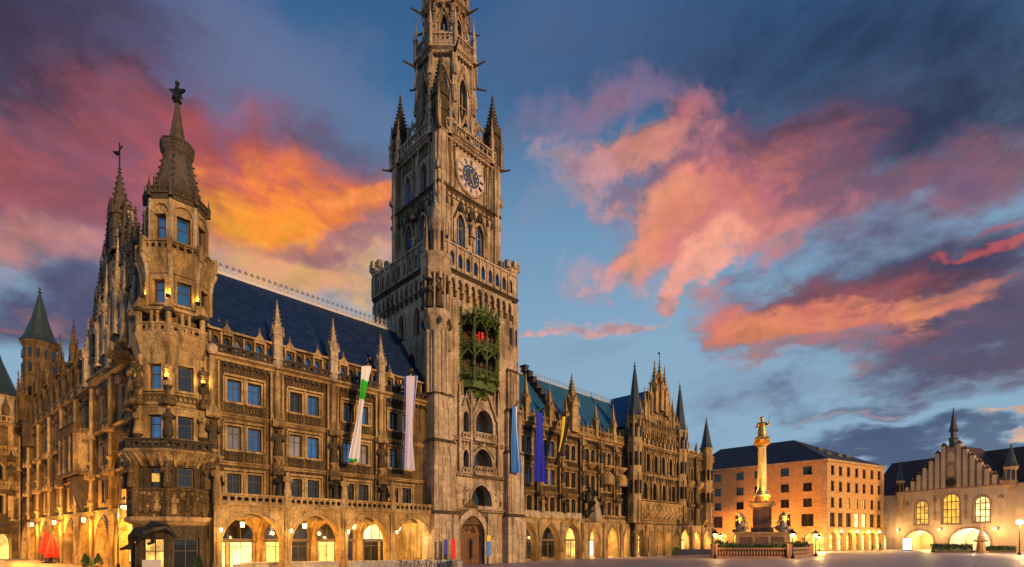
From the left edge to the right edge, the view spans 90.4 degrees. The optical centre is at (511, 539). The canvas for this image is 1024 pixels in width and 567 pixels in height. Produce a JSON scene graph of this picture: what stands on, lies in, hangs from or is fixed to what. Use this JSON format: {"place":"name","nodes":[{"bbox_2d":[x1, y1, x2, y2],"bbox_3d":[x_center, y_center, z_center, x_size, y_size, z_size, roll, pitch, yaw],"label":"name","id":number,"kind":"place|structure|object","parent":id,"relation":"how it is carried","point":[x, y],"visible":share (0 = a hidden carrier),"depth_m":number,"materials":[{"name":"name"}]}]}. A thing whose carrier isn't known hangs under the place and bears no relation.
{"place":"outdoors","nodes":[
{"label":"outdoors","id":0,"kind":"place"},
{"bbox_2d":[0,549,1023,566],"bbox_3d":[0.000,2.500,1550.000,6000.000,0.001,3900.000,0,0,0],"label":"ground","id":1,"kind":"structure","parent":0,"point":[891,558],"depth_m":57.74,"materials":[{"name":"grey stone"}]},
{"bbox_2d":[39,530,49,562],"bbox_3d":[-49.500,0.750,54.000,1.172,3.500,1.172,0,0,0],"label":"parasol","id":2,"kind":"object","parent":1,"relation":"on","point":[44,542],"visible":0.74,"depth_m":53.69,"materials":[{"name":"red fabric"}]},
{"bbox_2d":[44,534,58,563],"bbox_3d":[-48.000,0.950,53.000,1.172,3.100,1.172,0,0,0],"label":"parasol","id":3,"kind":"object","parent":1,"relation":"on","point":[51,550],"visible":1,"depth_m":52.76,"materials":[{"name":"red fabric"}]},
{"bbox_2d":[80,553,89,566],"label":"potted conifer","id":4,"kind":"object","parent":1,"relation":"on","point":[83,558],"visible":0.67,"depth_m":43.42,"materials":[{"name":"plant"}]},
{"bbox_2d":[82,556,94,566],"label":"potted conifer","id":5,"kind":"object","parent":1,"relation":"on","point":[86,563],"visible":1,"depth_m":37.32,"materials":[{"name":"plant"}]},
{"bbox_2d":[93,553,103,566],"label":"potted conifer","id":6,"kind":"object","parent":1,"relation":"on","point":[98,557],"visible":0.99,"depth_m":40.90,"materials":[{"name":"plant"}]},
{"bbox_2d":[116,484,125,566],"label":"mast lamp","id":7,"kind":"object","parent":1,"relation":"on","point":[123,506],"visible":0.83,"depth_m":37.97,"materials":[{"name":"black metal"}]},
{"bbox_2d":[142,560,160,566],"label":"notice board","id":8,"kind":"object","parent":1,"relation":"on","point":[151,563],"visible":1,"depth_m":31.27,"materials":[{"name":"beige metal"}]},
{"bbox_2d":[193,555,203,566],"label":"potted conifer","id":9,"kind":"object","parent":1,"relation":"on","point":[198,562],"visible":1,"depth_m":30.73,"materials":[{"name":"plant"}]},
{"bbox_2d":[232,560,462,566],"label":"stone parapet","id":10,"kind":"structure","parent":1,"relation":"on","point":[387,563],"depth_m":41.84,"materials":[{"name":"stone"}]},
{"bbox_2d":[0,0,713,566],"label":"town hall","id":11,"kind":"structure","parent":1,"relation":"on","point":[190,400],"depth_m":47.91,"materials":[{"name":"stone"}]},
{"bbox_2d":[240,519,244,526],"bbox_3d":[-20.285,-1.380,38.246,0.381,0.940,0.440,0,0,45],"label":"hanging lantern","id":12,"kind":"object","parent":11,"relation":"hanging from","point":[242,522],"visible":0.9,"depth_m":38.14,"materials":[{"name":"white glass"}]},
{"bbox_2d":[348,357,370,461],"bbox_3d":[-12.466,-10.635,42.150,1.692,8.670,2.902,0,0,-8],"label":"banner","id":13,"kind":"object","parent":11,"relation":"attached to","point":[354,453],"visible":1,"depth_m":41.58,"materials":[{"name":"white fabric"}]},
{"bbox_2d":[397,369,417,469],"bbox_3d":[-9.397,-10.610,45.552,1.337,8.820,2.607,0,0,-30],"label":"banner","id":14,"kind":"object","parent":11,"relation":"attached to","point":[410,384],"visible":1,"depth_m":44.83,"materials":[{"name":"white fabric"}]},
{"bbox_2d":[511,400,521,472],"bbox_3d":[0.033,-11.010,55.102,1.207,7.820,2.568,0,0,-27],"label":"banner","id":15,"kind":"object","parent":11,"relation":"attached to","point":[516,466],"visible":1,"depth_m":54.26,"materials":[{"name":"blue fabric"}]},
{"bbox_2d":[531,406,546,481],"bbox_3d":[2.889,-10.710,57.877,1.590,8.520,2.540,0,0,-19],"label":"banner","id":16,"kind":"object","parent":11,"relation":"attached to","point":[540,474],"visible":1,"depth_m":57.01,"materials":[{"name":"blue fabric"}]},
{"bbox_2d":[554,411,569,464],"bbox_3d":[5.141,-11.960,60.308,2.697,6.520,2.828,0,0,45],"label":"banner","id":17,"kind":"object","parent":11,"relation":"attached to","point":[565,424],"visible":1,"depth_m":59.67,"materials":[{"name":"yellow fabric"}]},
{"bbox_2d":[395,558,409,566],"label":"bicycle","id":18,"kind":"object","parent":1,"relation":"on","point":[403,561],"visible":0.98,"depth_m":38.66,"materials":[{"name":"black metal"}]},
{"bbox_2d":[410,558,421,566],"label":"bicycle","id":19,"kind":"object","parent":1,"relation":"on","point":[416,561],"visible":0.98,"depth_m":39.09,"materials":[{"name":"black metal"}]},
{"bbox_2d":[421,558,433,566],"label":"bicycle","id":20,"kind":"object","parent":1,"relation":"on","point":[426,563],"visible":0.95,"depth_m":39.21,"materials":[{"name":"black metal"}]},
{"bbox_2d":[444,540,447,559],"bbox_3d":[-6.018,1.250,45.918,0.600,2.500,0.450,0,0,-45],"label":"display panel","id":21,"kind":"object","parent":1,"relation":"on","point":[445,549],"visible":0.72,"depth_m":45.94,"materials":[{"name":"blue fabric"}]},
{"bbox_2d":[451,539,454,559],"bbox_3d":[-5.368,1.225,46.218,0.600,2.550,0.450,0,0,-45],"label":"display panel","id":22,"kind":"object","parent":1,"relation":"on","point":[452,549],"visible":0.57,"depth_m":46.19,"materials":[{"name":"red fabric"}]},
{"bbox_2d":[485,535,491,564],"bbox_3d":[-2.318,1.050,50.018,0.600,2.900,0.450,0,0,-45],"label":"display panel","id":23,"kind":"object","parent":1,"relation":"on","point":[488,545],"visible":0.98,"depth_m":50.03,"materials":[{"name":"blue fabric"}]},
{"bbox_2d":[648,549,710,554],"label":"stone wall","id":24,"kind":"structure","parent":1,"relation":"on","point":[695,551],"depth_m":84.19,"materials":[{"name":"stone"}]},
{"bbox_2d":[711,530,718,558],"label":"street lamp","id":25,"kind":"object","parent":1,"relation":"on","point":[714,532],"visible":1,"depth_m":66.48,"materials":[{"name":"black metal"}]},
{"bbox_2d":[732,416,791,555],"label":"marble column","id":26,"kind":"structure","parent":1,"relation":"on","point":[762,529],"depth_m":74.68,"materials":[{"name":"stone"}]},
{"bbox_2d":[710,538,814,557],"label":"marble balustrade","id":27,"kind":"object","parent":1,"relation":"on","point":[801,548],"visible":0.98,"depth_m":67.50,"materials":[{"name":"brown stone"}]},
{"bbox_2d":[788,529,796,558],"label":"street lamp","id":28,"kind":"object","parent":1,"relation":"on","point":[792,532],"visible":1,"depth_m":66.29,"materials":[{"name":"black metal"}]},
{"bbox_2d":[812,530,819,555],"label":"street lamp","id":29,"kind":"object","parent":1,"relation":"on","point":[815,533],"visible":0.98,"depth_m":75.49,"materials":[{"name":"black metal"}]},
{"bbox_2d":[817,534,821,551],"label":"street lamp","id":30,"kind":"object","parent":1,"relation":"on","point":[819,536],"visible":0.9,"depth_m":104.91,"materials":[{"name":"black metal"}]},
{"bbox_2d":[903,538,911,550],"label":"lit display case","id":31,"kind":"object","parent":1,"relation":"on","point":[907,544],"visible":1,"depth_m":111.34,"materials":[{"name":"white metal"}]},
{"bbox_2d":[930,543,973,551],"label":"hedge","id":32,"kind":"object","parent":1,"relation":"on","point":[948,547],"visible":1,"depth_m":98.12,"materials":[{"name":"green plant"}]},
{"bbox_2d":[884,407,1023,551],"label":"old town hall","id":33,"kind":"structure","parent":1,"relation":"on","point":[955,491],"depth_m":115.63,"materials":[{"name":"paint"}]},
{"bbox_2d":[916,501,927,524],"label":"window","id":34,"kind":"structure","parent":33,"relation":"in","point":[921,507],"depth_m":121.60,"materials":[{"name":"yellow glass"}]},
{"bbox_2d":[943,494,958,523],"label":"window","id":35,"kind":"structure","parent":33,"relation":"in","point":[951,501],"depth_m":115.93,"materials":[{"name":"yellow glass"}]},
{"bbox_2d":[975,496,988,521],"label":"window","id":36,"kind":"structure","parent":33,"relation":"in","point":[981,503],"depth_m":110.64,"materials":[{"name":"yellow glass"}]},
{"bbox_2d":[973,522,988,552],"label":"fountain statue","id":37,"kind":"object","parent":1,"relation":"on","point":[981,545],"visible":1,"depth_m":97.27,"materials":[{"name":"stone"}]},
{"bbox_2d":[986,545,1016,552],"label":"hedge","id":38,"kind":"object","parent":1,"relation":"on","point":[1000,549],"visible":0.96,"depth_m":97.50,"materials":[{"name":"green plant"}]},
{"bbox_2d":[1016,520,1022,554],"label":"street lamp","id":39,"kind":"object","parent":1,"relation":"on","point":[1019,522],"visible":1,"depth_m":81.94,"materials":[{"name":"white metal"}]},
{"bbox_2d":[0,0,1023,472],"label":"sky","id":40,"kind":"structure","parent":0,"point":[811,212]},
{"bbox_2d":[712,440,885,550],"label":"brick building","id":41,"kind":"structure","parent":0,"point":[835,500],"depth_m":116.71,"materials":[{"name":"brick"}]},
{"bbox_2d":[715,474,720,481],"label":"window","id":42,"kind":"structure","parent":41,"relation":"in","point":[717,477],"depth_m":126.91,"materials":[{"name":"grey glass"}]},
{"bbox_2d":[715,489,720,496],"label":"window","id":43,"kind":"structure","parent":41,"relation":"in","point":[717,491],"depth_m":127.06,"materials":[{"name":"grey glass"}]},
{"bbox_2d":[715,503,720,510],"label":"window","id":44,"kind":"structure","parent":41,"relation":"in","point":[717,505],"depth_m":126.97,"materials":[{"name":"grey glass"}]},
{"bbox_2d":[713,517,722,527],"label":"window","id":45,"kind":"structure","parent":41,"relation":"in","point":[717,521],"depth_m":126.91,"materials":[{"name":"brown glass"}]},
{"bbox_2d":[715,533,726,542],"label":"shop window","id":46,"kind":"structure","parent":41,"relation":"in","point":[723,536],"depth_m":126.69,"materials":[{"name":"yellow glass"}]},
{"bbox_2d":[737,472,743,479],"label":"window","id":47,"kind":"structure","parent":41,"relation":"in","point":[740,476],"depth_m":123.12,"materials":[{"name":"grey glass"}]},
{"bbox_2d":[737,487,743,494],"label":"window","id":48,"kind":"structure","parent":41,"relation":"in","point":[740,491],"depth_m":123.12,"materials":[{"name":"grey glass"}]},
{"bbox_2d":[737,502,743,509],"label":"window","id":49,"kind":"structure","parent":41,"relation":"in","point":[740,505],"depth_m":123.12,"materials":[{"name":"black glass"}]},
{"bbox_2d":[781,468,788,476],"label":"window","id":50,"kind":"structure","parent":41,"relation":"in","point":[784,472],"depth_m":116.09,"materials":[{"name":"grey glass"}]},
{"bbox_2d":[781,484,788,492],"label":"window","id":51,"kind":"structure","parent":41,"relation":"in","point":[785,487],"depth_m":116.20,"materials":[{"name":"black glass"}]},
{"bbox_2d":[781,500,788,507],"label":"window","id":52,"kind":"structure","parent":41,"relation":"in","point":[784,503],"depth_m":116.16,"materials":[{"name":"black glass"}]},
{"bbox_2d":[780,514,790,526],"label":"window","id":53,"kind":"structure","parent":41,"relation":"in","point":[789,515],"depth_m":115.49,"materials":[{"name":"brown glass"}]},
{"bbox_2d":[790,534,796,541],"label":"shop window","id":54,"kind":"structure","parent":41,"relation":"in","point":[795,536],"depth_m":115.21,"materials":[{"name":"yellow glass"}]},
{"bbox_2d":[803,466,811,474],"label":"window","id":55,"kind":"structure","parent":41,"relation":"in","point":[807,470],"depth_m":112.93,"materials":[{"name":"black glass"}]},
{"bbox_2d":[803,483,811,490],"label":"window","id":56,"kind":"structure","parent":41,"relation":"in","point":[806,486],"depth_m":112.93,"materials":[{"name":"black glass"}]},
{"bbox_2d":[803,498,811,506],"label":"window","id":57,"kind":"structure","parent":41,"relation":"in","point":[806,502],"depth_m":112.93,"materials":[{"name":"brown glass"}]},
{"bbox_2d":[802,514,813,526],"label":"window","id":58,"kind":"structure","parent":41,"relation":"in","point":[807,519],"depth_m":112.93,"materials":[{"name":"brown glass"}]},
{"bbox_2d":[805,532,823,549],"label":"shop window","id":59,"kind":"structure","parent":41,"relation":"in","point":[811,538],"depth_m":112.13,"materials":[{"name":"yellow glass"}]},
{"bbox_2d":[830,534,831,549],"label":"shop window","id":60,"kind":"structure","parent":41,"relation":"in","point":[830,534],"depth_m":112.11,"materials":[{"name":"yellow glass"}]},
{"bbox_2d":[830,513,833,526],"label":"window","id":61,"kind":"structure","parent":41,"relation":"in","point":[831,514],"depth_m":111.41,"materials":[{"name":"brown glass"}]},
{"bbox_2d":[838,534,840,549],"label":"shop window","id":62,"kind":"structure","parent":41,"relation":"in","point":[839,537],"depth_m":113.79,"materials":[{"name":"yellow glass"}]},
{"bbox_2d":[838,513,841,526],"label":"window","id":63,"kind":"structure","parent":41,"relation":"in","point":[839,514],"depth_m":112.96,"materials":[{"name":"brown glass"}]},
{"bbox_2d":[846,534,848,549],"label":"shop window","id":64,"kind":"structure","parent":41,"relation":"in","point":[847,537],"depth_m":115.41,"materials":[{"name":"yellow glass"}]},
{"bbox_2d":[846,513,849,526],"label":"window","id":65,"kind":"structure","parent":41,"relation":"in","point":[847,514],"depth_m":114.55,"materials":[{"name":"brown glass"}]},
{"bbox_2d":[854,534,856,549],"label":"shop window","id":66,"kind":"structure","parent":41,"relation":"in","point":[855,538],"depth_m":117.06,"materials":[{"name":"yellow glass"}]},
{"bbox_2d":[854,514,857,526],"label":"window","id":67,"kind":"structure","parent":41,"relation":"in","point":[855,515],"depth_m":116.20,"materials":[{"name":"yellow glass"}]},
{"bbox_2d":[862,535,863,549],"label":"shop window","id":68,"kind":"structure","parent":41,"relation":"in","point":[862,535],"depth_m":118.61,"materials":[{"name":"yellow glass"}]},
{"bbox_2d":[862,514,864,526],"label":"window","id":69,"kind":"structure","parent":41,"relation":"in","point":[863,515],"depth_m":117.83,"materials":[{"name":"yellow glass"}]},
{"bbox_2d":[869,534,871,549],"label":"shop window","id":70,"kind":"structure","parent":41,"relation":"in","point":[870,538],"depth_m":120.30,"materials":[{"name":"yellow glass"}]},
{"bbox_2d":[870,514,872,527],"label":"window","id":71,"kind":"structure","parent":41,"relation":"in","point":[871,515],"depth_m":119.57,"materials":[{"name":"black glass"}]},
{"bbox_2d":[877,515,879,527],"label":"window","id":72,"kind":"structure","parent":41,"relation":"in","point":[878,516],"depth_m":121.13,"materials":[{"name":"black glass"}]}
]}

